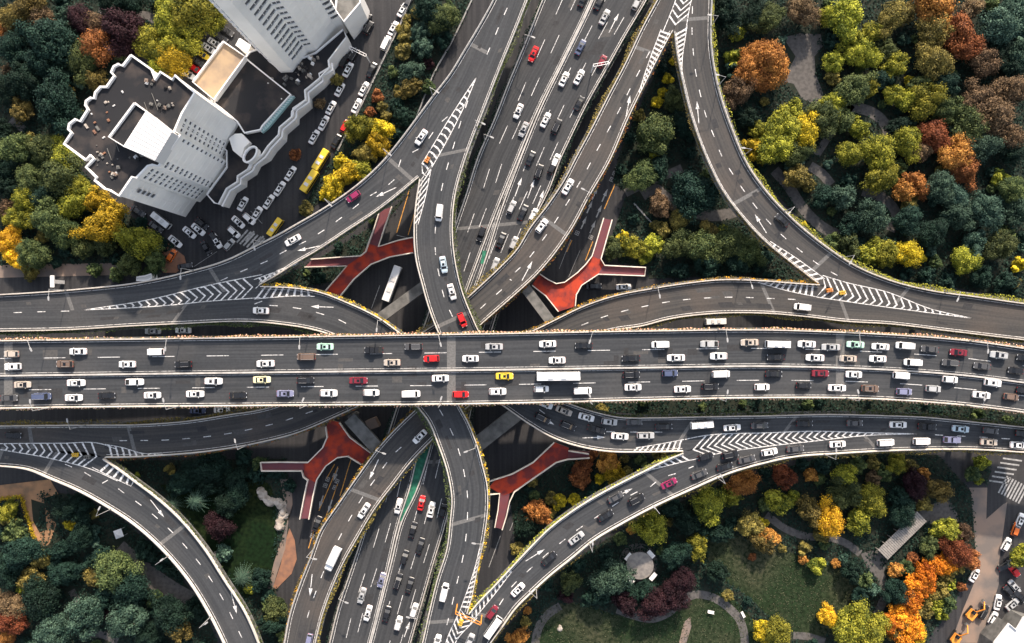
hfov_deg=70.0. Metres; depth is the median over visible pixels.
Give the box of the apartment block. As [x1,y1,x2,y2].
[63,54,238,216]
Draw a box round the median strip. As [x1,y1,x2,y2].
[400,251,485,520]
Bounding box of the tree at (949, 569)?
[938,550,958,575]
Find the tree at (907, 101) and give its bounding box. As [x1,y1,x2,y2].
[894,88,917,111]
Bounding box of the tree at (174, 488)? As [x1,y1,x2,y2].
[166,472,196,497]
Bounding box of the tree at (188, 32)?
[176,13,206,55]
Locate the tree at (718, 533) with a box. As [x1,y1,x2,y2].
[699,522,734,543]
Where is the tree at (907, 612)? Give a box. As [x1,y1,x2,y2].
[895,603,914,619]
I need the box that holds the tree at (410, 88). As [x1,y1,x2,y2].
[393,78,424,99]
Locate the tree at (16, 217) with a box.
[1,206,37,230]
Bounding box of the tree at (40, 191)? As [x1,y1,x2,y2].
[27,185,59,210]
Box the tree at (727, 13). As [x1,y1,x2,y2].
[714,0,741,40]
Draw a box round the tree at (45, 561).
[30,549,52,568]
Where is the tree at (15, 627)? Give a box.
[0,608,29,634]
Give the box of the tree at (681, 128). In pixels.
[670,108,692,142]
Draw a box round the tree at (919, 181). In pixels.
[902,170,931,200]
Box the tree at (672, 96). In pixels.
[662,84,684,112]
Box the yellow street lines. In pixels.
[308,184,614,547]
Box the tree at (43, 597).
[17,570,61,621]
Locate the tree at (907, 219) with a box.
[890,204,922,238]
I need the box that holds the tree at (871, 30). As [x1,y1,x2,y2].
[860,20,883,42]
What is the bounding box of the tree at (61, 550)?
[44,540,73,559]
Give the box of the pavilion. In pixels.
[626,552,653,578]
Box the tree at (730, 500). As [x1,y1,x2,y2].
[721,483,743,507]
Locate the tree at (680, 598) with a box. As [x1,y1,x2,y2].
[654,576,691,611]
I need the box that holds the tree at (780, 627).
[762,614,792,642]
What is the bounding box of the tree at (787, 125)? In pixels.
[762,109,803,142]
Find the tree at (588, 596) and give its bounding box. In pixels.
[579,587,610,606]
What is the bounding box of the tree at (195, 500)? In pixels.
[184,488,211,511]
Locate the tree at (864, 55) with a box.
[841,36,883,67]
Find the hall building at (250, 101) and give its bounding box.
[206,59,290,133]
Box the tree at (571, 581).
[559,570,583,595]
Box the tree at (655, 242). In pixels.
[643,232,663,256]
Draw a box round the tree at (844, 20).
[824,0,864,44]
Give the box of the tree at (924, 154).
[907,143,934,163]
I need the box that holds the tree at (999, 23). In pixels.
[976,4,1022,46]
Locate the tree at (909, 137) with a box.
[891,125,922,164]
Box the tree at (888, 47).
[875,36,899,63]
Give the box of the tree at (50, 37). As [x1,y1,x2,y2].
[10,16,79,67]
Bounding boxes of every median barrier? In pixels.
[0,365,1023,382]
[369,0,591,642]
[370,0,592,642]
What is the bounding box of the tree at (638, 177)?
[620,158,659,191]
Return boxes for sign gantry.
[349,46,369,62]
[455,604,481,624]
[591,61,608,72]
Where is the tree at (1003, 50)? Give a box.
[984,38,1013,70]
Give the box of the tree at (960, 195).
[942,182,970,208]
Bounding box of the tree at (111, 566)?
[91,546,145,593]
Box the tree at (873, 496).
[855,481,887,517]
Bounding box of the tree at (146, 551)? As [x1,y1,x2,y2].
[133,534,161,562]
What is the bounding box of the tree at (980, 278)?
[968,265,993,289]
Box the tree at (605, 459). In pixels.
[596,451,619,473]
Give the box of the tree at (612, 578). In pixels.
[586,555,637,598]
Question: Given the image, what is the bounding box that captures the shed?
[236,38,253,54]
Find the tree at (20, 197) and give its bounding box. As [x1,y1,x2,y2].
[11,185,39,212]
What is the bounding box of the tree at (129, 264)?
[115,253,141,277]
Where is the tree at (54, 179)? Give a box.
[39,152,84,197]
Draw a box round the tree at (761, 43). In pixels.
[737,39,774,59]
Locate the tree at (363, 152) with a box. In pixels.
[350,142,377,162]
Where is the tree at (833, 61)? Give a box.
[821,50,845,72]
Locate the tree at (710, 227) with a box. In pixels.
[698,219,718,235]
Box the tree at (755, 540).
[747,531,776,554]
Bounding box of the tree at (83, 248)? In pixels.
[71,238,94,259]
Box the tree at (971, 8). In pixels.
[957,0,985,18]
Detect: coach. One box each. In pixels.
[299,169,319,193]
[311,147,330,171]
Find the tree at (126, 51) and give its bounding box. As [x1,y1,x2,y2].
[110,15,146,59]
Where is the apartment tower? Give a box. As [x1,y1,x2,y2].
[209,0,347,72]
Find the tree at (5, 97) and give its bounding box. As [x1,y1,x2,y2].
[0,75,18,106]
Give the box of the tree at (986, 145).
[967,132,1005,164]
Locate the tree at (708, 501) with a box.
[687,485,727,527]
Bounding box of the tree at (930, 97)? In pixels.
[907,81,949,122]
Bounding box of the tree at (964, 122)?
[950,104,990,145]
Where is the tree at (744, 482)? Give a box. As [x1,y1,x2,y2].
[720,469,763,495]
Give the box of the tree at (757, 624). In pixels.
[753,619,777,638]
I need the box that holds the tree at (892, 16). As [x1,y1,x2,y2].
[876,0,910,40]
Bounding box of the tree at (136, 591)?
[113,568,150,607]
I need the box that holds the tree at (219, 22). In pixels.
[199,8,227,36]
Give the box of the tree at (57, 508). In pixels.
[51,495,92,521]
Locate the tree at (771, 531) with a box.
[758,527,781,545]
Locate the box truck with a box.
[324,545,341,571]
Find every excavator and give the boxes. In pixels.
[948,622,968,642]
[963,599,985,620]
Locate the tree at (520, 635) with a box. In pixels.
[504,625,531,642]
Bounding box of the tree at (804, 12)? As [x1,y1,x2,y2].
[785,0,821,29]
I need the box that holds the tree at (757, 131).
[746,119,769,140]
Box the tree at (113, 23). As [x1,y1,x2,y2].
[98,5,147,58]
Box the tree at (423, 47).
[411,36,434,58]
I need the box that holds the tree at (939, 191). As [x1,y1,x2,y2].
[924,169,955,205]
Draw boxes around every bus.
[382,264,401,301]
[537,371,579,380]
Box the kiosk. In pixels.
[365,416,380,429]
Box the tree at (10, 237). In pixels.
[0,223,22,259]
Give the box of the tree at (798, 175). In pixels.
[782,163,814,187]
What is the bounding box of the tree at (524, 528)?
[514,514,538,537]
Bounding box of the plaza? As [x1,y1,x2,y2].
[619,543,657,581]
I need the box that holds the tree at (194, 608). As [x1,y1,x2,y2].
[184,594,204,621]
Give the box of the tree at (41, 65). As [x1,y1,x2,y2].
[20,48,66,78]
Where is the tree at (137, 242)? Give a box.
[113,223,163,261]
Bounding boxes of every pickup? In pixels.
[125,378,143,385]
[365,346,382,353]
[587,424,605,433]
[700,340,718,346]
[917,422,936,430]
[943,436,960,443]
[1008,563,1020,577]
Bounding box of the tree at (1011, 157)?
[996,139,1023,169]
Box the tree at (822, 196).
[811,184,834,209]
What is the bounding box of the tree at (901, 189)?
[891,177,914,201]
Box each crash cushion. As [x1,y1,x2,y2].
[71,453,78,456]
[83,455,90,458]
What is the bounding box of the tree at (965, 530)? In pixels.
[954,522,975,541]
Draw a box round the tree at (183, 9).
[166,0,218,38]
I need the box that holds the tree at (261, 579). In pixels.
[250,567,273,593]
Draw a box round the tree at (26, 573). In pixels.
[16,565,45,588]
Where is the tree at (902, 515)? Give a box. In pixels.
[887,497,916,529]
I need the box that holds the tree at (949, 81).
[932,69,960,98]
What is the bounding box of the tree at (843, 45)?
[835,27,864,53]
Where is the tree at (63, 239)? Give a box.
[49,216,84,250]
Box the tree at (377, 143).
[364,129,390,158]
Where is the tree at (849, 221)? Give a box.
[836,211,864,237]
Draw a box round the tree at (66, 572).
[46,562,89,586]
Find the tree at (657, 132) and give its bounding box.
[635,112,675,155]
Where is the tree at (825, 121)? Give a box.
[803,99,842,140]
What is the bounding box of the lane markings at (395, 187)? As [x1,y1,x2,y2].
[6,1,506,312]
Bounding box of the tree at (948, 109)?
[932,95,965,125]
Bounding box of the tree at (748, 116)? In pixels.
[735,106,761,128]
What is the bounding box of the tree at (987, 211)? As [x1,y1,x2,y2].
[970,187,1006,235]
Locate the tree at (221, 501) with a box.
[214,487,240,519]
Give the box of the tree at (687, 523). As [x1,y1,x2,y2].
[671,510,702,535]
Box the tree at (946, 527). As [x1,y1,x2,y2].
[928,517,961,541]
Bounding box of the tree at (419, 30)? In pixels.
[410,20,432,40]
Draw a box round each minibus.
[150,211,171,229]
[266,216,283,236]
[484,615,502,639]
[690,420,713,429]
[705,317,726,324]
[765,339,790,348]
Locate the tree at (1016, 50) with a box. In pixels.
[1007,37,1023,73]
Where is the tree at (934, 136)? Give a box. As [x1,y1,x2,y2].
[916,118,952,152]
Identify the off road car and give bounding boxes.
[4,362,21,370]
[56,360,73,367]
[175,360,191,368]
[204,377,222,384]
[297,376,314,384]
[348,47,359,62]
[363,13,371,27]
[363,21,373,35]
[393,572,402,589]
[405,343,422,349]
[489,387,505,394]
[534,164,543,179]
[534,412,550,423]
[535,218,548,233]
[551,118,561,134]
[560,420,575,430]
[601,417,616,425]
[623,370,639,378]
[628,493,644,505]
[637,432,653,438]
[702,382,718,390]
[710,352,726,359]
[721,450,738,458]
[761,447,777,455]
[861,385,878,392]
[941,358,958,366]
[977,604,988,619]
[983,378,1001,387]
[989,350,1007,358]
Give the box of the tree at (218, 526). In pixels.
[202,510,237,543]
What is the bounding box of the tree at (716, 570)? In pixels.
[705,558,730,583]
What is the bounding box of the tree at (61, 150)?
[48,134,81,173]
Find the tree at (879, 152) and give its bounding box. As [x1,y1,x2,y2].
[857,131,897,169]
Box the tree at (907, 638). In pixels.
[889,627,918,642]
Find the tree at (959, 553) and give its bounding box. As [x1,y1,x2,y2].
[938,536,975,569]
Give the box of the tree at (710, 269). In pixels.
[693,256,721,277]
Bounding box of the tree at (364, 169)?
[345,160,371,178]
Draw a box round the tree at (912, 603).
[902,588,922,616]
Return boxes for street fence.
[337,9,407,150]
[416,0,471,115]
[634,204,650,221]
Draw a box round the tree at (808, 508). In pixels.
[794,492,821,528]
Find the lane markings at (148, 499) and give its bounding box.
[0,442,255,642]
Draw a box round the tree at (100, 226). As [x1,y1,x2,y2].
[68,209,124,244]
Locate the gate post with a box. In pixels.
[50,275,64,286]
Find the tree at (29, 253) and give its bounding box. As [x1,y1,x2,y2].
[13,237,53,272]
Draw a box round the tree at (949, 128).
[945,124,959,141]
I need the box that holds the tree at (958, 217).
[938,202,977,231]
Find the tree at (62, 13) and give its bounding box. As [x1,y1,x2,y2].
[54,3,79,21]
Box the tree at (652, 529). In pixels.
[626,510,668,546]
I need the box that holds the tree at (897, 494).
[888,485,914,507]
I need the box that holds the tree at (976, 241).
[961,228,987,258]
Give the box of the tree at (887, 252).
[872,238,907,268]
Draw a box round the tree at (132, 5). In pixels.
[112,0,148,17]
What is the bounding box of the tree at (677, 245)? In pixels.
[660,227,697,259]
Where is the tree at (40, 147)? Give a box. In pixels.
[19,132,58,162]
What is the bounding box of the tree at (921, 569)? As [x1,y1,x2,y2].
[914,560,936,594]
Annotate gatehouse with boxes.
[136,273,157,280]
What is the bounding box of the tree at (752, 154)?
[741,138,765,165]
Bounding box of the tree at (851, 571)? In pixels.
[840,560,863,585]
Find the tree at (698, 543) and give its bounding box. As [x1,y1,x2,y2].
[686,533,708,563]
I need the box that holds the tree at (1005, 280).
[992,271,1020,293]
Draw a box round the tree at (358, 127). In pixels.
[342,113,374,142]
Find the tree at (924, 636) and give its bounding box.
[912,622,927,642]
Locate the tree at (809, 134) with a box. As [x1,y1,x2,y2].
[794,108,820,149]
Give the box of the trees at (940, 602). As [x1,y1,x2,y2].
[0,0,1023,642]
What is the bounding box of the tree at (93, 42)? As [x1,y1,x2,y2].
[78,26,115,69]
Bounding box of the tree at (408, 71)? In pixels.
[397,61,424,80]
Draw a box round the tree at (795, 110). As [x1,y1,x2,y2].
[777,96,805,118]
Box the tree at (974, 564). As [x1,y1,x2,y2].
[963,548,981,570]
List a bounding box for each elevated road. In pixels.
[0,0,509,312]
[0,0,683,456]
[0,285,487,642]
[0,329,1023,411]
[0,446,260,642]
[286,279,1023,642]
[331,0,644,642]
[415,0,1023,450]
[455,434,1023,642]
[673,0,1023,323]
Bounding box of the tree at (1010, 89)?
[988,75,1023,109]
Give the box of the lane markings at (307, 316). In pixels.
[4,287,486,642]
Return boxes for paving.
[0,263,116,277]
[0,479,57,545]
[31,499,46,532]
[147,227,185,272]
[268,479,292,587]
[273,528,296,587]
[679,617,690,642]
[785,33,823,102]
[861,549,887,576]
[919,499,958,523]
[951,488,1006,642]
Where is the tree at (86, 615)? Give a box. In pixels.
[62,592,103,641]
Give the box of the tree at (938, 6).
[912,0,959,32]
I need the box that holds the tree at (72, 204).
[55,184,91,218]
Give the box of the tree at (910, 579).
[903,572,936,593]
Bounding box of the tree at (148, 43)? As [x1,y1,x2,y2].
[132,24,166,61]
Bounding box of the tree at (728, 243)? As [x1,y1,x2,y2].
[710,223,746,265]
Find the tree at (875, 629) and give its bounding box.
[857,610,893,642]
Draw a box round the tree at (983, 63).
[967,36,1003,78]
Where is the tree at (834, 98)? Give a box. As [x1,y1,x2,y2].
[818,89,845,116]
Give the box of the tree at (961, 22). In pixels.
[944,10,977,59]
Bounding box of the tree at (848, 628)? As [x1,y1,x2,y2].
[831,597,872,642]
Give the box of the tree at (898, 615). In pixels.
[887,603,910,629]
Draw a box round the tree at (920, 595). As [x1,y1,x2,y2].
[905,581,928,607]
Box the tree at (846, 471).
[830,463,858,485]
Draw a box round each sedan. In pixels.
[0,394,17,400]
[5,431,21,438]
[14,381,31,388]
[65,394,82,401]
[67,379,85,386]
[70,348,86,355]
[98,392,115,398]
[119,361,135,367]
[130,205,145,217]
[144,391,160,398]
[145,328,160,333]
[148,220,163,232]
[168,235,182,247]
[175,327,191,333]
[177,262,192,269]
[182,71,195,79]
[182,226,196,238]
[186,390,204,397]
[190,407,205,414]
[191,223,205,235]
[193,57,204,67]
[195,217,208,229]
[198,50,209,59]
[200,240,211,254]
[201,42,215,53]
[207,37,219,47]
[212,234,222,248]
[214,32,227,42]
[214,407,229,412]
[221,26,234,36]
[229,391,246,398]
[231,215,244,228]
[237,196,248,211]
[251,206,262,219]
[252,209,262,220]
[253,306,268,313]
[253,376,270,383]
[257,360,274,367]
[262,194,274,209]
[273,181,285,196]
[277,390,293,397]
[284,166,296,181]
[285,234,301,245]
[308,130,319,144]
[312,516,321,531]
[317,343,333,350]
[318,115,329,130]
[320,389,337,397]
[325,101,336,115]
[330,134,341,148]
[334,83,344,96]
[342,62,353,77]
[349,377,367,383]
[351,98,361,113]
[357,587,366,603]
[358,81,368,96]
[358,502,370,518]
[363,604,372,620]
[366,62,377,77]
[377,572,385,587]
[382,605,391,621]
[384,359,400,366]
[387,21,398,36]
[394,498,402,513]
[397,3,406,17]
[403,0,412,8]
[405,576,414,592]
[408,521,417,537]
[412,429,427,443]
[415,129,427,144]
[415,537,424,553]
[417,495,425,510]
[427,501,435,517]
[432,374,448,381]
[439,256,447,272]
[447,283,456,299]
[462,355,478,361]
[485,343,502,350]
[496,232,505,247]
[496,373,512,379]
[510,582,524,596]
[513,103,523,118]
[517,204,528,220]
[518,121,528,136]
[525,150,535,165]
[528,45,538,61]
[539,340,555,347]
[540,112,550,127]
[540,404,552,408]
[541,551,556,565]
[549,356,565,363]
[555,405,571,415]
[558,71,569,86]
[561,178,573,194]
[568,531,583,544]
[573,69,584,85]
[573,95,584,110]
[575,39,585,55]
[575,342,591,348]
[578,0,585,7]
[578,412,594,421]
[586,283,601,289]
[593,0,604,10]
[598,9,609,25]
[598,509,613,521]
[607,491,623,503]
[611,432,628,440]
[616,284,630,289]
[622,355,639,361]
[624,383,640,390]
[626,419,641,424]
[655,423,671,430]
[660,477,676,488]
[667,354,684,361]
[674,385,690,392]
[691,469,707,479]
[716,462,732,470]
[723,424,740,430]
[738,454,755,463]
[740,339,758,346]
[751,422,767,428]
[765,370,781,377]
[767,353,783,360]
[774,213,788,226]
[786,445,803,452]
[796,420,812,426]
[797,340,815,347]
[805,354,823,361]
[811,370,828,377]
[821,343,839,350]
[828,384,845,391]
[829,440,845,447]
[839,355,856,361]
[845,371,861,378]
[846,340,864,347]
[846,419,862,426]
[869,355,886,362]
[871,342,889,349]
[889,421,906,428]
[920,345,938,352]
[949,348,966,355]
[951,425,968,432]
[968,569,979,582]
[972,391,990,399]
[973,362,990,369]
[979,438,997,445]
[992,594,1002,610]
[997,559,1011,571]
[1002,584,1014,598]
[1005,598,1019,610]
[1007,579,1020,591]
[1009,441,1023,448]
[1013,590,1023,601]
[1016,354,1023,360]
[1016,512,1023,527]
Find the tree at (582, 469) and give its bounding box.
[567,459,594,481]
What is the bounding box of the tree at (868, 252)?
[855,236,882,266]
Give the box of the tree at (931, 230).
[915,217,949,248]
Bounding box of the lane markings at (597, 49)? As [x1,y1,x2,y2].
[332,0,643,642]
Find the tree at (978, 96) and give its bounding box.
[961,77,999,116]
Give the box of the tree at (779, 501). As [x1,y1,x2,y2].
[762,488,793,516]
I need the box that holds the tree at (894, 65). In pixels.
[879,50,910,77]
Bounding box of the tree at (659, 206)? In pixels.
[649,188,674,218]
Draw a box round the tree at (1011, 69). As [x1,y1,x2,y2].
[995,60,1023,78]
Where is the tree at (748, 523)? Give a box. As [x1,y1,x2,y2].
[734,509,765,537]
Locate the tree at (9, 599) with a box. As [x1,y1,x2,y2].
[0,588,26,622]
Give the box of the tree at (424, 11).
[411,0,450,27]
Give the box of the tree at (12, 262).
[1,247,24,269]
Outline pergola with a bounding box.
[875,511,926,558]
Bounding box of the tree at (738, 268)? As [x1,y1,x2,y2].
[725,254,751,275]
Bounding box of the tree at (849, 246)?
[837,228,859,259]
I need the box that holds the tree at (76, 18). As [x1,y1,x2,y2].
[64,3,92,34]
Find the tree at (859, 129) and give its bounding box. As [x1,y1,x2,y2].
[848,115,870,141]
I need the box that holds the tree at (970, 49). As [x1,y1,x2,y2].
[939,33,987,63]
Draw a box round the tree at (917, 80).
[903,75,934,90]
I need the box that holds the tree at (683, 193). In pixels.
[668,167,714,224]
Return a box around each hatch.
[4,350,18,357]
[166,249,176,262]
[188,64,200,73]
[208,231,220,240]
[223,238,234,250]
[227,226,240,237]
[242,212,255,224]
[305,633,313,642]
[339,53,349,67]
[340,121,346,132]
[346,190,360,202]
[363,389,378,396]
[394,615,402,630]
[400,550,408,564]
[410,603,418,617]
[423,355,438,362]
[434,634,441,642]
[439,503,446,517]
[452,390,468,397]
[457,312,466,327]
[465,633,474,642]
[476,226,485,241]
[485,605,498,619]
[490,257,499,270]
[507,200,516,213]
[509,236,518,249]
[528,208,537,220]
[534,385,548,392]
[547,162,555,174]
[552,153,560,166]
[597,55,606,68]
[631,0,640,10]
[662,369,677,376]
[697,452,712,460]
[754,383,769,390]
[796,382,810,388]
[896,388,911,395]
[925,385,940,392]
[942,376,957,383]
[982,427,998,434]
[987,611,997,623]
[1000,537,1011,551]
[1003,393,1018,400]
[1007,367,1023,374]
[1010,522,1019,536]
[1015,386,1023,393]
[1015,430,1023,436]
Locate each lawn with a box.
[160,477,276,597]
[526,591,761,642]
[705,534,870,635]
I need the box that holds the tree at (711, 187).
[683,173,721,213]
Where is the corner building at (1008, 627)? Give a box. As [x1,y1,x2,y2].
[977,610,1023,642]
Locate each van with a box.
[31,392,51,400]
[147,348,164,354]
[297,353,315,360]
[380,35,391,50]
[402,390,419,397]
[435,204,443,220]
[439,582,448,601]
[573,387,591,393]
[651,341,668,348]
[712,370,729,377]
[794,303,810,310]
[877,439,893,446]
[892,371,909,378]
[895,341,915,348]
[903,358,922,365]
[913,437,929,445]
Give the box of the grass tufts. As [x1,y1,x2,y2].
[525,533,869,642]
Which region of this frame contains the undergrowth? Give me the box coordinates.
[0,0,1023,642]
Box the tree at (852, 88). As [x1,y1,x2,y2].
[830,68,878,107]
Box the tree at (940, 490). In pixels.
[925,479,954,503]
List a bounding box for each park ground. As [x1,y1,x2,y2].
[0,0,174,264]
[0,493,217,642]
[120,459,287,642]
[270,195,407,285]
[299,0,470,213]
[497,452,974,642]
[510,455,667,545]
[579,399,1023,420]
[613,49,804,280]
[714,0,1023,297]
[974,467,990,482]
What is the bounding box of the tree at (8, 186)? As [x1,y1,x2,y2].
[0,176,18,198]
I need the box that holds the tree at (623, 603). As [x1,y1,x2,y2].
[610,590,637,617]
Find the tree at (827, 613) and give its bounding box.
[816,601,837,628]
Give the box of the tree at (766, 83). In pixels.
[750,64,773,91]
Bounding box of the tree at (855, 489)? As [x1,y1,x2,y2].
[829,474,867,507]
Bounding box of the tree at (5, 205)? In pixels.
[0,198,13,218]
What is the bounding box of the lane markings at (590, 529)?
[470,431,1023,642]
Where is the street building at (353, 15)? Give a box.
[335,0,369,38]
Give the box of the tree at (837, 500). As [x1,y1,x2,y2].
[825,484,851,510]
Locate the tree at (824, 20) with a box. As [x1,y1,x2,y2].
[819,5,836,27]
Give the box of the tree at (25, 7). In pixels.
[9,0,48,25]
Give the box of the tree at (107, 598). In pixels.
[92,587,118,611]
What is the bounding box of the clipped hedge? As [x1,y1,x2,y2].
[0,494,36,539]
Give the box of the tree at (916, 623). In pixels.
[902,614,926,642]
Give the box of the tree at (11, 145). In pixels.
[0,131,32,162]
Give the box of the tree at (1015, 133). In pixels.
[990,118,1023,150]
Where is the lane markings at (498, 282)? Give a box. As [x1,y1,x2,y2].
[22,0,691,455]
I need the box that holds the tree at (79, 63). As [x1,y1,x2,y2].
[67,37,99,87]
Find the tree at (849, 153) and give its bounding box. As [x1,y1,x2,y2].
[834,141,868,167]
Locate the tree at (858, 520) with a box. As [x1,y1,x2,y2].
[845,507,873,537]
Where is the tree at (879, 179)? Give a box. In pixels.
[857,160,901,195]
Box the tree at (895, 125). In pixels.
[882,116,916,136]
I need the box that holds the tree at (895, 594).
[881,577,915,604]
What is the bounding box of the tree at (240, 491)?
[225,470,251,507]
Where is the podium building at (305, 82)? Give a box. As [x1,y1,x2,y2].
[206,29,351,207]
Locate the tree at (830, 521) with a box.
[817,493,844,538]
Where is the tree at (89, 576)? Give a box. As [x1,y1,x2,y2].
[82,568,102,587]
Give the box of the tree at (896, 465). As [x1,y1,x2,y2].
[885,453,907,475]
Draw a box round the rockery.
[256,486,287,530]
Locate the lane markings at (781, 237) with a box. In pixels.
[676,6,1021,318]
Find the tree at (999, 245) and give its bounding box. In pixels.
[982,229,1019,260]
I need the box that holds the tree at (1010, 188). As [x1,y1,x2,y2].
[995,176,1023,203]
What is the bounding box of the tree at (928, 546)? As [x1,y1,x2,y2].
[919,535,939,560]
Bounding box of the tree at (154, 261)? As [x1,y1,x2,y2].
[142,244,167,275]
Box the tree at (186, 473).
[175,456,203,487]
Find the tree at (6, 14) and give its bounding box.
[0,3,33,31]
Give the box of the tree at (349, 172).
[332,159,362,187]
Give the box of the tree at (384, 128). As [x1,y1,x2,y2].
[368,118,395,138]
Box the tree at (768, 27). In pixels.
[745,7,782,33]
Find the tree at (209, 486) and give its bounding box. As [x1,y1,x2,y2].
[195,475,225,496]
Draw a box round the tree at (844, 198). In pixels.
[831,185,856,211]
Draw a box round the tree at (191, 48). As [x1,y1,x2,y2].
[158,25,203,57]
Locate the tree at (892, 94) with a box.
[882,84,906,105]
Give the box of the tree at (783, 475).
[771,464,798,490]
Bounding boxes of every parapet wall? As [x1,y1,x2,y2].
[0,0,493,294]
[0,0,657,426]
[0,321,452,642]
[0,327,1023,348]
[0,397,1023,413]
[0,465,224,642]
[102,458,262,642]
[104,30,672,460]
[259,176,420,284]
[260,283,489,613]
[282,276,819,642]
[315,312,1023,642]
[326,0,542,642]
[410,0,649,642]
[413,178,683,452]
[452,0,1023,427]
[469,452,683,614]
[490,448,1023,642]
[670,31,818,283]
[710,0,1023,303]
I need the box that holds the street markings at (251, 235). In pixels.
[195,167,1023,565]
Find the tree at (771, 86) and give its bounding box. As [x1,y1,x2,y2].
[755,68,775,92]
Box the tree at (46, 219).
[25,194,66,239]
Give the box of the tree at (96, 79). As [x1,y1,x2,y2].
[81,69,108,91]
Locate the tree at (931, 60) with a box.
[913,38,954,81]
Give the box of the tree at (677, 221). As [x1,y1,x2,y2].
[669,208,692,230]
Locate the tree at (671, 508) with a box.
[659,498,684,518]
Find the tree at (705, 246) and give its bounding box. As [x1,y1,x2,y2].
[685,228,722,263]
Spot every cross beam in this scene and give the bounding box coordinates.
[344,411,380,451]
[377,282,423,319]
[477,410,520,450]
[522,285,553,321]
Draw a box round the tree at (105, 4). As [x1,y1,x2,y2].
[97,0,118,15]
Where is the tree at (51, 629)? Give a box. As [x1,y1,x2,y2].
[32,612,70,642]
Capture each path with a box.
[8,117,25,131]
[68,589,79,603]
[89,630,118,642]
[98,9,155,22]
[116,542,195,610]
[531,603,561,642]
[616,590,748,642]
[624,165,683,196]
[640,184,736,220]
[764,512,861,555]
[771,167,841,235]
[793,632,825,642]
[808,162,834,185]
[814,104,854,155]
[846,103,892,142]
[861,188,899,232]
[873,572,887,613]
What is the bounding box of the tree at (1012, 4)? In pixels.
[997,0,1023,24]
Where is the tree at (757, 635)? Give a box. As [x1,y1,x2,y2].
[753,620,775,642]
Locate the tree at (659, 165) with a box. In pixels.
[648,153,668,184]
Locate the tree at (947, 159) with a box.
[936,131,975,169]
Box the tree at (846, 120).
[830,107,855,133]
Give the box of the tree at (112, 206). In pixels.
[97,197,130,220]
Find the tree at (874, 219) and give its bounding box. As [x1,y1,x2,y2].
[855,197,892,234]
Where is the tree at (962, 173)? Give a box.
[948,152,979,192]
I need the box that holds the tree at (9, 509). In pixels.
[0,495,20,522]
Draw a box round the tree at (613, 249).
[604,235,625,262]
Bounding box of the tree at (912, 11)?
[900,0,919,26]
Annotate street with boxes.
[0,0,1023,642]
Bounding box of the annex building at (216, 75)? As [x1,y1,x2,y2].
[192,41,246,101]
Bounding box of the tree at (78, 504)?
[60,491,92,522]
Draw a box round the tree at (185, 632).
[164,618,192,642]
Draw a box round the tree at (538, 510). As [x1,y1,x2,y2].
[521,499,552,524]
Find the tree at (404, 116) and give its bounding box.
[392,106,418,127]
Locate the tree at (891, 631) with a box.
[879,612,906,634]
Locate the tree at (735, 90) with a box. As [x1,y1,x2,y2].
[722,75,757,110]
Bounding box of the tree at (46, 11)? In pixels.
[27,4,56,26]
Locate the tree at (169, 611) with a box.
[146,588,190,636]
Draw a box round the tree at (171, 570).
[164,559,184,579]
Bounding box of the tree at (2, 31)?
[0,18,15,37]
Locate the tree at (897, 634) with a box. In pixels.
[886,626,903,641]
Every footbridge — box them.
[260,421,371,518]
[304,206,413,295]
[489,442,589,529]
[532,218,645,311]
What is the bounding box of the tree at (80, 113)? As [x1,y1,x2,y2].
[54,107,83,138]
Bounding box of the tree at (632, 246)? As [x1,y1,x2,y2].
[619,234,650,258]
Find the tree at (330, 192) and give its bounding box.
[320,170,344,201]
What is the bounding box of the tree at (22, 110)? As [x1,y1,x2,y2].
[8,95,34,125]
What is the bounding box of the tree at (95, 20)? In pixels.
[82,10,105,37]
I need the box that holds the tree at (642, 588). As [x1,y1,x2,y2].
[627,578,654,603]
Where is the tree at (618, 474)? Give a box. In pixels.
[602,463,626,484]
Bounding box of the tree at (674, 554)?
[659,541,693,570]
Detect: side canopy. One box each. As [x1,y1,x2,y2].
[647,550,654,558]
[649,572,656,580]
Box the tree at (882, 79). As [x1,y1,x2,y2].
[869,70,894,89]
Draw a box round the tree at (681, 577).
[666,565,696,595]
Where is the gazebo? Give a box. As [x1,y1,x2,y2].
[113,527,127,538]
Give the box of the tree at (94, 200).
[83,185,111,211]
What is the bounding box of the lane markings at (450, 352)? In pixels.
[0,332,1023,409]
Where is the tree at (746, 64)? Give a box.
[731,52,765,88]
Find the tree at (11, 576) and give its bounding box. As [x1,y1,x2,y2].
[0,550,24,591]
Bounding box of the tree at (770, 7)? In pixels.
[759,1,786,27]
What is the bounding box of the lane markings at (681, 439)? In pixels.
[415,1,1023,450]
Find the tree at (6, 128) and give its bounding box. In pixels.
[0,117,12,139]
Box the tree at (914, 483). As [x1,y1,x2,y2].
[902,465,928,503]
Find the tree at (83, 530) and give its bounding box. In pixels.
[66,515,93,553]
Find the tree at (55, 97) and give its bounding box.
[30,64,78,135]
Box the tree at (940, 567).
[921,553,952,576]
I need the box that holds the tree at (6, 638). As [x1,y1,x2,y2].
[0,624,16,642]
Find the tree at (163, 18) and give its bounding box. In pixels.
[152,0,178,38]
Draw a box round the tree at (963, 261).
[950,245,984,274]
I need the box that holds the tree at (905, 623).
[892,613,915,631]
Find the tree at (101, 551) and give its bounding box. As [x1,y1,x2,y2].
[90,544,112,568]
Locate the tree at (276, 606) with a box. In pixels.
[263,595,288,623]
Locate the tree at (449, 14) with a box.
[427,3,463,33]
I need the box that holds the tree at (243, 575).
[232,560,253,590]
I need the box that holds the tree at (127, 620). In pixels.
[105,598,148,639]
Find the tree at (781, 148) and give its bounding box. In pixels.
[755,128,795,164]
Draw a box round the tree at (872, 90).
[866,73,881,99]
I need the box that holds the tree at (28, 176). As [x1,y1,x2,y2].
[12,162,44,193]
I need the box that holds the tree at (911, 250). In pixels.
[895,240,923,268]
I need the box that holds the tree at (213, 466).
[188,451,231,480]

